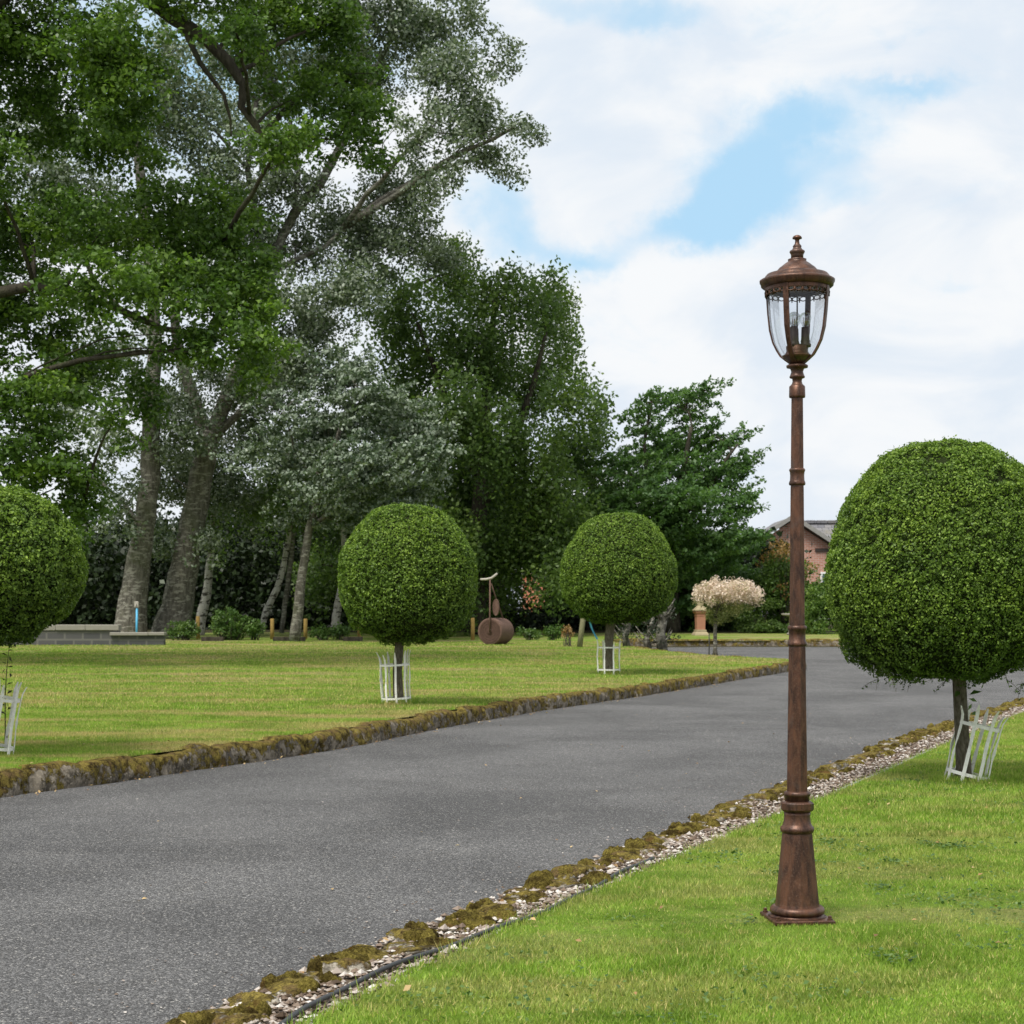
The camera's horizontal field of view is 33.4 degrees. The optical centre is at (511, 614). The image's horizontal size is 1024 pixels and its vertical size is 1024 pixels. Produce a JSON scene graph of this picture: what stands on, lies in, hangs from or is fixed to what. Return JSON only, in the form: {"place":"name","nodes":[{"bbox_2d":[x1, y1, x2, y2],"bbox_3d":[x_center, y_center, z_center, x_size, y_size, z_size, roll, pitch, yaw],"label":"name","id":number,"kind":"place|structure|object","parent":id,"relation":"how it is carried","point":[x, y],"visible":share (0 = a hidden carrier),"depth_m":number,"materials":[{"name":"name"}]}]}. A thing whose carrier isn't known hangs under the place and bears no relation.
{"place":"outdoors","nodes":[
{"label":"outdoors","id":0,"kind":"place"},
{"bbox_2d":[0,708,442,770],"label":"grass","id":1,"kind":"structure","parent":0,"point":[66,737],"depth_m":14.99,"materials":[{"name":"plant"}]},
{"bbox_2d":[0,640,781,757],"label":"lawn","id":2,"kind":"structure","parent":0,"point":[455,657],"depth_m":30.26,"materials":[{"name":"plant"}]},
{"bbox_2d":[1,649,12,733],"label":"sapling","id":3,"kind":"object","parent":2,"relation":"on","point":[9,691],"visible":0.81,"depth_m":12.31,"materials":[{"name":"green plant"}]},
{"bbox_2d":[0,682,26,753],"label":"tree guard","id":4,"kind":"object","parent":2,"relation":"on","point":[14,700],"visible":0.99,"depth_m":12.12,"materials":[{"name":"white paint"}]},
{"bbox_2d":[0,483,89,647],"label":"clipped tree","id":5,"kind":"object","parent":2,"relation":"on","point":[44,570],"visible":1,"depth_m":11.82,"materials":[{"name":"green plant"}]},
{"bbox_2d":[134,601,138,631],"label":"standpipe","id":6,"kind":"object","parent":2,"relation":"on","point":[136,604],"visible":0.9,"depth_m":42.47,"materials":[{"name":"blue plastic"}]},
{"bbox_2d":[0,0,404,558],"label":"oak tree","id":7,"kind":"object","parent":2,"relation":"on","point":[102,63],"visible":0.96,"depth_m":29.68,"materials":[{"name":"green plant"}]},
{"bbox_2d":[201,637,223,640],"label":"timber board","id":8,"kind":"object","parent":2,"relation":"on","point":[212,638],"visible":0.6,"depth_m":44.56,"materials":[{"name":"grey wood"}]},
{"bbox_2d":[273,637,305,640],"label":"timber board","id":9,"kind":"object","parent":2,"relation":"on","point":[285,638],"visible":0.7,"depth_m":44.56,"materials":[{"name":"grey wood"}]},
{"bbox_2d":[343,637,362,640],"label":"timber board","id":10,"kind":"object","parent":2,"relation":"on","point":[352,638],"visible":0.83,"depth_m":44.56,"materials":[{"name":"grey wood"}]},
{"bbox_2d":[376,649,410,703],"bbox_3d":[-1.308,0.714,19.050,0.395,0.634,0.386,-3,1,-25],"label":"tree guard","id":11,"kind":"object","parent":2,"relation":"on","point":[405,664],"visible":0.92,"depth_m":18.94,"materials":[{"name":"white paint"}]},
{"bbox_2d":[337,502,477,700],"bbox_3d":[-1.169,-0.092,19.059,1.589,2.330,1.610,0,0,0],"label":"clipped tree","id":12,"kind":"object","parent":2,"relation":"on","point":[407,573],"visible":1,"depth_m":18.53,"materials":[{"name":"green plant"}]},
{"bbox_2d":[478,573,513,644],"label":"garden roller","id":13,"kind":"object","parent":2,"relation":"on","point":[491,631],"visible":0.99,"depth_m":41.80,"materials":[{"name":"metal"}]},
{"bbox_2d":[561,624,573,645],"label":"dead plant","id":14,"kind":"object","parent":2,"relation":"on","point":[567,631],"visible":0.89,"depth_m":40.85,"materials":[{"name":"brown plant"}]},
{"bbox_2d":[577,618,585,646],"bbox_3d":[1.640,0.334,39.999,0.247,0.988,0.135,0,0,0],"label":"leaning post","id":15,"kind":"object","parent":2,"relation":"on","point":[581,633],"visible":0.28,"depth_m":39.95,"materials":[{"name":"grey wood"}]},
{"bbox_2d":[596,639,620,673],"bbox_3d":[1.562,0.683,27.644,0.416,0.609,0.420,0,0,1],"label":"tree guard","id":16,"kind":"object","parent":2,"relation":"on","point":[603,647],"visible":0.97,"depth_m":27.56,"materials":[{"name":"white paint"}]},
{"bbox_2d":[559,512,678,671],"bbox_3d":[1.728,-0.320,27.651,1.943,2.702,1.926,0,0,0],"label":"clipped tree","id":17,"kind":"object","parent":2,"relation":"on","point":[618,567],"visible":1,"depth_m":27.01,"materials":[{"name":"green plant"}]},
{"bbox_2d":[613,623,646,646],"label":"gnarled tree","id":18,"kind":"object","parent":2,"relation":"on","point":[625,635],"visible":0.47,"depth_m":40.44,"materials":[{"name":"grey plant"}]},
{"bbox_2d":[617,617,658,648],"bbox_3d":[3.032,0.412,39.385,1.007,0.972,0.955,0,0,-16],"label":"gnarled tree","id":19,"kind":"object","parent":2,"relation":"on","point":[651,626],"visible":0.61,"depth_m":39.44,"materials":[{"name":"grey plant"}]},
{"bbox_2d":[648,598,680,650],"bbox_3d":[3.366,0.081,39.053,1.088,1.651,1.098,0,0,0],"label":"gnarled tree","id":20,"kind":"object","parent":2,"relation":"on","point":[661,640],"visible":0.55,"depth_m":38.90,"materials":[{"name":"grey plant"}]},
{"bbox_2d":[690,575,765,654],"bbox_3d":[4.458,0.037,35.250,1.528,1.699,1.383,0,0,0],"label":"dwarf willow","id":21,"kind":"object","parent":2,"relation":"on","point":[721,592],"visible":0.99,"depth_m":35.00,"materials":[{"name":"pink plant"}]},
{"bbox_2d":[0,641,788,664],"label":"grass","id":22,"kind":"structure","parent":0,"point":[28,660],"depth_m":35.01,"materials":[{"name":"plant"}]},
{"bbox_2d":[377,697,418,705],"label":"grass","id":23,"kind":"structure","parent":0,"point":[403,702],"depth_m":18.93,"materials":[{"name":"plant"}]},
{"bbox_2d":[55,621,840,646],"bbox_3d":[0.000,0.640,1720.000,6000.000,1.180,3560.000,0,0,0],"label":"ground","id":24,"kind":"structure","parent":0,"point":[541,629],"depth_m":54.19,"materials":[{"name":"green plant"}]},
{"bbox_2d":[5,625,166,644],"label":"block wall","id":25,"kind":"structure","parent":24,"relation":"on","point":[50,635],"depth_m":41.48,"materials":[{"name":"concrete"}]},
{"bbox_2d":[51,480,812,629],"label":"woodland","id":26,"kind":"object","parent":24,"relation":"on","point":[246,587],"visible":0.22,"depth_m":56.79,"materials":[{"name":"green plant"}]},
{"bbox_2d":[507,495,584,608],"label":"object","id":27,"kind":"structure","parent":24,"relation":"on","point":[531,592],"depth_m":84.00,"materials":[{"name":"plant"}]},
{"bbox_2d":[541,424,623,629],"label":"ash tree","id":28,"kind":"object","parent":24,"relation":"on","point":[587,625],"visible":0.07,"depth_m":55.25,"materials":[{"name":"green plant"}]},
{"bbox_2d":[596,567,763,630],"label":"dark shrub","id":29,"kind":"object","parent":24,"relation":"on","point":[730,625],"visible":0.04,"depth_m":55.59,"materials":[{"name":"green plant"}]},
{"bbox_2d":[614,638,843,645],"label":"kerb","id":30,"kind":"structure","parent":24,"relation":"on","point":[750,642],"depth_m":44.75,"materials":[{"name":"stone"}]},
{"bbox_2d":[736,549,825,626],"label":"laurel shrub","id":31,"kind":"object","parent":24,"relation":"on","point":[768,580],"visible":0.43,"depth_m":52.62,"materials":[{"name":"green plant"}]},
{"bbox_2d":[760,516,838,582],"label":"brick house","id":32,"kind":"structure","parent":24,"relation":"on","point":[817,533],"depth_m":72.00,"materials":[{"name":"brick"}]},
{"bbox_2d":[166,632,839,640],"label":"lawn","id":33,"kind":"structure","parent":0,"point":[591,636],"depth_m":48.65,"materials":[{"name":"plant"}]},
{"bbox_2d":[0,0,214,631],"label":"poplar tree","id":34,"kind":"object","parent":33,"relation":"on","point":[135,582],"visible":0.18,"depth_m":45.64,"materials":[{"name":"grey plant"}]},
{"bbox_2d":[164,619,200,639],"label":"nettle clump","id":35,"kind":"object","parent":33,"relation":"on","point":[186,630],"visible":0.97,"depth_m":45.23,"materials":[{"name":"green plant"}]},
{"bbox_2d":[196,616,199,638],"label":"wooden stake","id":36,"kind":"object","parent":33,"relation":"on","point":[198,625],"visible":0.68,"depth_m":46.19,"materials":[{"name":"yellow wood"}]},
{"bbox_2d":[184,450,272,634],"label":"birch tree","id":37,"kind":"object","parent":33,"relation":"on","point":[202,609],"visible":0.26,"depth_m":49.90,"materials":[{"name":"green plant"}]},
{"bbox_2d":[208,606,252,639],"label":"nettle clump","id":38,"kind":"object","parent":33,"relation":"on","point":[227,626],"visible":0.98,"depth_m":45.23,"materials":[{"name":"green plant"}]},
{"bbox_2d":[242,618,266,639],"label":"nettle clump","id":39,"kind":"object","parent":33,"relation":"on","point":[253,630],"visible":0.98,"depth_m":45.19,"materials":[{"name":"green plant"}]},
{"bbox_2d":[270,619,273,638],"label":"wooden stake","id":40,"kind":"object","parent":33,"relation":"on","point":[271,628],"visible":0.85,"depth_m":46.18,"materials":[{"name":"yellow wood"}]},
{"bbox_2d":[223,452,331,632],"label":"birch tree","id":41,"kind":"object","parent":33,"relation":"on","point":[287,586],"visible":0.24,"depth_m":49.93,"materials":[{"name":"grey plant"}]},
{"bbox_2d":[247,420,339,633],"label":"birch tree","id":42,"kind":"object","parent":33,"relation":"on","point":[273,596],"visible":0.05,"depth_m":49.92,"materials":[{"name":"grey plant"}]},
{"bbox_2d":[253,441,338,632],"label":"birch tree","id":43,"kind":"object","parent":33,"relation":"on","point":[271,490],"visible":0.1,"depth_m":48.54,"materials":[{"name":"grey plant"}]},
{"bbox_2d":[303,619,307,638],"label":"wooden stake","id":44,"kind":"object","parent":33,"relation":"on","point":[305,629],"visible":0.85,"depth_m":46.18,"materials":[{"name":"yellow wood"}]},
{"bbox_2d":[272,450,359,627],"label":"birch tree","id":45,"kind":"object","parent":33,"relation":"on","point":[336,613],"visible":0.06,"depth_m":49.91,"materials":[{"name":"grey plant"}]},
{"bbox_2d":[308,623,334,639],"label":"nettle clump","id":46,"kind":"object","parent":33,"relation":"on","point":[323,633],"visible":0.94,"depth_m":45.39,"materials":[{"name":"green plant"}]},
{"bbox_2d":[119,0,550,638],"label":"poplar tree","id":47,"kind":"object","parent":33,"relation":"on","point":[359,230],"visible":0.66,"depth_m":46.20,"materials":[{"name":"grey plant"}]},
{"bbox_2d":[208,336,466,641],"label":"whitebeam tree","id":48,"kind":"object","parent":33,"relation":"on","point":[363,469],"visible":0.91,"depth_m":43.00,"materials":[{"name":"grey plant"}]},
{"bbox_2d":[329,621,351,639],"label":"nettle clump","id":49,"kind":"object","parent":33,"relation":"on","point":[339,631],"visible":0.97,"depth_m":45.34,"materials":[{"name":"green plant"}]},
{"bbox_2d":[291,230,620,636],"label":"alder tree","id":50,"kind":"object","parent":33,"relation":"on","point":[529,532],"visible":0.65,"depth_m":49.31,"materials":[{"name":"green plant"}]},
{"bbox_2d":[471,618,474,639],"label":"wooden stake","id":51,"kind":"object","parent":33,"relation":"on","point":[472,628],"visible":0.82,"depth_m":45.44,"materials":[{"name":"yellow wood"}]},
{"bbox_2d":[515,625,544,639],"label":"nettle clump","id":52,"kind":"object","parent":33,"relation":"on","point":[530,634],"visible":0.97,"depth_m":45.33,"materials":[{"name":"green plant"}]},
{"bbox_2d":[542,623,563,639],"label":"nettle clump","id":53,"kind":"object","parent":33,"relation":"on","point":[553,633],"visible":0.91,"depth_m":45.23,"materials":[{"name":"green plant"}]},
{"bbox_2d":[573,375,775,632],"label":"hornbeam tree","id":54,"kind":"object","parent":33,"relation":"on","point":[674,513],"visible":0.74,"depth_m":52.32,"materials":[{"name":"green plant"}]},
{"bbox_2d":[691,600,708,634],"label":"stone pedestal","id":55,"kind":"object","parent":33,"relation":"on","point":[700,617],"visible":0.81,"depth_m":49.78,"materials":[{"name":"stone"}]},
{"bbox_2d":[734,597,788,633],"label":"dark shrub","id":56,"kind":"object","parent":33,"relation":"on","point":[774,626],"visible":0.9,"depth_m":52.04,"materials":[{"name":"green plant"}]},
{"bbox_2d":[755,538,819,625],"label":"copper shrub","id":57,"kind":"object","parent":33,"relation":"on","point":[780,551],"visible":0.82,"depth_m":52.41,"materials":[{"name":"brown plant"}]},
{"bbox_2d":[805,583,837,634],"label":"privet hedge","id":58,"kind":"object","parent":33,"relation":"on","point":[815,605],"visible":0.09,"depth_m":51.30,"materials":[{"name":"green plant"}]},
{"bbox_2d":[0,647,1023,1023],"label":"road","id":59,"kind":"structure","parent":0,"point":[238,867],"depth_m":9.30,"materials":[{"name":"asphalt"}]},
{"bbox_2d":[0,643,806,797],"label":"kerb","id":60,"kind":"structure","parent":59,"relation":"on","point":[42,777],"depth_m":14.19,"materials":[{"name":"stone"}]},
{"bbox_2d":[1,652,1013,1022],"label":"fallen leaves","id":61,"kind":"object","parent":59,"relation":"on","point":[457,844],"visible":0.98,"depth_m":8.82,"materials":[{"name":"brown plant"}]},
{"bbox_2d":[15,697,1012,1023],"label":"loose chippings","id":62,"kind":"object","parent":59,"relation":"on","point":[457,875],"visible":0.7,"depth_m":7.16,"materials":[{"name":"gravel"}]},
{"bbox_2d":[839,750,930,789],"bbox_3d":[2.743,1.136,12.322,0.044,0.070,3.358,0,0,23],"label":"edging strip","id":63,"kind":"object","parent":59,"relation":"on","point":[885,770],"visible":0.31,"depth_m":12.08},
{"bbox_2d":[0,0,1023,598],"label":"sky","id":64,"kind":"structure","parent":0,"point":[684,159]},
{"bbox_2d":[595,670,621,674],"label":"grass","id":65,"kind":"structure","parent":0,"point":[606,672],"depth_m":27.51,"materials":[{"name":"plant"}]},
{"bbox_2d":[194,704,1023,1023],"bbox_3d":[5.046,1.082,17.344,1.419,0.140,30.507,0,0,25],"label":"gravel","id":66,"kind":"structure","parent":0,"point":[944,738],"depth_m":6.91,"materials":[{"name":"gravel"}]},
{"bbox_2d":[205,1008,231,1012],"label":"edging stone","id":67,"kind":"object","parent":66,"relation":"on","point":[217,1010],"visible":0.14,"depth_m":4.83,"materials":[{"name":"stone"}]},
{"bbox_2d":[211,1012,269,1023],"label":"edging stone","id":68,"kind":"object","parent":66,"relation":"on","point":[235,1018],"visible":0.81,"depth_m":4.69,"materials":[{"name":"stone"}]},
{"bbox_2d":[220,991,279,1010],"bbox_3d":[-0.765,1.145,4.952,0.214,0.085,0.116,-3,5,30],"label":"edging stone","id":69,"kind":"object","parent":66,"relation":"on","point":[245,998],"visible":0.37,"depth_m":4.95,"materials":[{"name":"stone"}]},
{"bbox_2d":[257,977,301,999],"bbox_3d":[-0.696,1.144,5.106,0.188,0.093,0.204,-4,0,11],"label":"edging stone","id":70,"kind":"object","parent":66,"relation":"on","point":[285,985],"visible":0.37,"depth_m":5.08,"materials":[{"name":"stone"}]},
{"bbox_2d":[300,974,321,986],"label":"edging stone","id":71,"kind":"object","parent":66,"relation":"on","point":[313,977],"visible":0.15,"depth_m":5.21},
{"bbox_2d":[321,958,372,977],"bbox_3d":[-0.530,1.137,5.367,0.214,0.114,0.088,-1,0,12],"label":"edging stone","id":72,"kind":"object","parent":66,"relation":"on","point":[347,965],"visible":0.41,"depth_m":5.35,"materials":[{"name":"stone"}]},
{"bbox_2d":[354,944,393,967],"bbox_3d":[-0.475,1.147,5.595,0.208,0.084,0.268,5,4,13],"label":"edging stone","id":73,"kind":"object","parent":66,"relation":"on","point":[380,954],"visible":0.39,"depth_m":5.58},
{"bbox_2d":[379,941,442,957],"bbox_3d":[-0.350,1.147,5.765,0.317,0.080,0.255,-11,-7,34],"label":"edging stone","id":74,"kind":"object","parent":66,"relation":"on","point":[405,948],"visible":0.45,"depth_m":5.67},
{"bbox_2d":[386,928,446,942],"bbox_3d":[-0.314,1.140,5.991,0.175,0.080,0.298,-2,-9,37],"label":"edging stone","id":75,"kind":"object","parent":66,"relation":"on","point":[393,934],"visible":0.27,"depth_m":5.92,"materials":[{"name":"stone"}]},
{"bbox_2d":[278,856,654,1023],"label":"garden hose","id":76,"kind":"object","parent":66,"relation":"on","point":[296,1013],"visible":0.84,"depth_m":5.45,"materials":[{"name":"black rubber"}]},
{"bbox_2d":[477,903,516,912],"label":"edging stone","id":77,"kind":"object","parent":66,"relation":"on","point":[486,908],"visible":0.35,"depth_m":6.37,"materials":[{"name":"stone"}]},
{"bbox_2d":[498,897,522,904],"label":"edging stone","id":78,"kind":"object","parent":66,"relation":"on","point":[509,900],"visible":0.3,"depth_m":6.70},
{"bbox_2d":[502,887,546,896],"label":"edging stone","id":79,"kind":"object","parent":66,"relation":"on","point":[516,889],"visible":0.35,"depth_m":6.95,"materials":[{"name":"stone"}]},
{"bbox_2d":[501,890,549,900],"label":"edging stone","id":80,"kind":"object","parent":66,"relation":"on","point":[522,894],"visible":0.3,"depth_m":6.77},
{"bbox_2d":[522,878,583,888],"bbox_3d":[0.182,1.147,7.099,0.297,0.095,0.226,-2,-9,4],"label":"edging stone","id":81,"kind":"object","parent":66,"relation":"on","point":[566,882],"visible":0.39,"depth_m":7.03,"materials":[{"name":"stone"}]},
{"bbox_2d":[551,864,595,881],"bbox_3d":[0.239,1.137,7.335,0.186,0.107,0.317,0,4,25],"label":"edging stone","id":82,"kind":"object","parent":66,"relation":"on","point":[579,869],"visible":0.41,"depth_m":7.29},
{"bbox_2d":[165,697,1023,1023],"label":"moss","id":83,"kind":"object","parent":66,"relation":"on","point":[467,915],"visible":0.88,"depth_m":6.50,"materials":[{"name":"plant"}]},
{"bbox_2d":[588,864,612,870],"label":"edging stone","id":84,"kind":"object","parent":66,"relation":"on","point":[597,867],"visible":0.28,"depth_m":7.55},
{"bbox_2d":[595,858,623,866],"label":"edging stone","id":85,"kind":"object","parent":66,"relation":"on","point":[614,860],"visible":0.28,"depth_m":7.74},
{"bbox_2d":[611,851,644,861],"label":"edging stone","id":86,"kind":"object","parent":66,"relation":"on","point":[630,855],"visible":0.41,"depth_m":7.86,"materials":[{"name":"stone"}]},
{"bbox_2d":[629,848,656,855],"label":"edging stone","id":87,"kind":"object","parent":66,"relation":"on","point":[643,850],"visible":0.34,"depth_m":8.03,"materials":[{"name":"stone"}]},
{"bbox_2d":[641,836,668,844],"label":"edging stone","id":88,"kind":"object","parent":66,"relation":"on","point":[665,841],"visible":0.24,"depth_m":8.44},
{"bbox_2d":[643,843,667,851],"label":"edging stone","id":89,"kind":"object","parent":66,"relation":"on","point":[655,846],"visible":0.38,"depth_m":8.14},
{"bbox_2d":[687,814,727,822],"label":"edging stone","id":90,"kind":"object","parent":66,"relation":"on","point":[719,818],"visible":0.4,"depth_m":9.28,"materials":[{"name":"stone"}]},
{"bbox_2d":[705,812,748,820],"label":"edging stone","id":91,"kind":"object","parent":66,"relation":"on","point":[731,818],"visible":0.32,"depth_m":9.44,"materials":[{"name":"stone"}]},
{"bbox_2d":[724,805,738,811],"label":"edging stone","id":92,"kind":"object","parent":66,"relation":"on","point":[731,808],"visible":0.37,"depth_m":9.69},
{"bbox_2d":[725,798,763,804],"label":"edging stone","id":93,"kind":"object","parent":66,"relation":"on","point":[733,802],"visible":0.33,"depth_m":10.26,"materials":[{"name":"stone"}]},
{"bbox_2d":[743,793,781,802],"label":"edging stone","id":94,"kind":"object","parent":66,"relation":"on","point":[758,796],"visible":0.42,"depth_m":10.37,"materials":[{"name":"stone"}]},
{"bbox_2d":[772,787,786,795],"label":"edging stone","id":95,"kind":"object","parent":66,"relation":"on","point":[779,790],"visible":0.24,"depth_m":10.70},
{"bbox_2d":[819,763,845,770],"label":"edging stone","id":96,"kind":"object","parent":66,"relation":"on","point":[834,766],"visible":0.37,"depth_m":12.39,"materials":[{"name":"stone"}]},
{"bbox_2d":[853,752,879,756],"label":"edging stone","id":97,"kind":"object","parent":66,"relation":"on","point":[869,753],"visible":0.28,"depth_m":13.54,"materials":[{"name":"stone"}]},
{"bbox_2d":[878,741,902,745],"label":"edging stone","id":98,"kind":"object","parent":66,"relation":"on","point":[887,743],"visible":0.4,"depth_m":14.64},
{"bbox_2d":[286,711,1023,1023],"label":"lawn","id":99,"kind":"structure","parent":0,"point":[870,914],"depth_m":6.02,"materials":[{"name":"plant"}]},
{"bbox_2d":[319,752,1023,1023],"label":"clover","id":100,"kind":"object","parent":99,"relation":"on","point":[526,996],"visible":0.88,"depth_m":6.28,"materials":[{"name":"green plant"}]},
{"bbox_2d":[759,235,835,925],"bbox_3d":[1.033,-0.133,6.184,0.271,2.485,0.271,0,0,0],"label":"lamp post","id":101,"kind":"object","parent":99,"relation":"on","point":[797,275],"visible":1,"depth_m":6.15,"materials":[{"name":"brown metal"}]},
{"bbox_2d":[754,912,842,927],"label":"grass","id":102,"kind":"structure","parent":99,"relation":"on","point":[764,920],"depth_m":6.09,"materials":[{"name":"plant"}]},
{"bbox_2d":[823,435,1023,780],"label":"clipped tree","id":103,"kind":"object","parent":99,"relation":"on","point":[924,570],"visible":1,"depth_m":10.79,"materials":[{"name":"green plant"}]},
{"bbox_2d":[926,770,998,784],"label":"grass","id":104,"kind":"structure","parent":99,"relation":"on","point":[951,777],"depth_m":11.23,"materials":[{"name":"plant"}]},
{"bbox_2d":[944,703,1007,781],"bbox_3d":[3.065,0.871,11.313,0.344,0.555,0.339,13,2,-8],"label":"tree guard","id":105,"kind":"object","parent":99,"relation":"on","point":[983,726],"visible":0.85,"depth_m":11.25,"materials":[{"name":"white paint"}]},
{"bbox_2d":[727,713,1023,837],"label":"grass","id":106,"kind":"structure","parent":0,"point":[1011,782],"depth_m":9.97,"materials":[{"name":"plant"}]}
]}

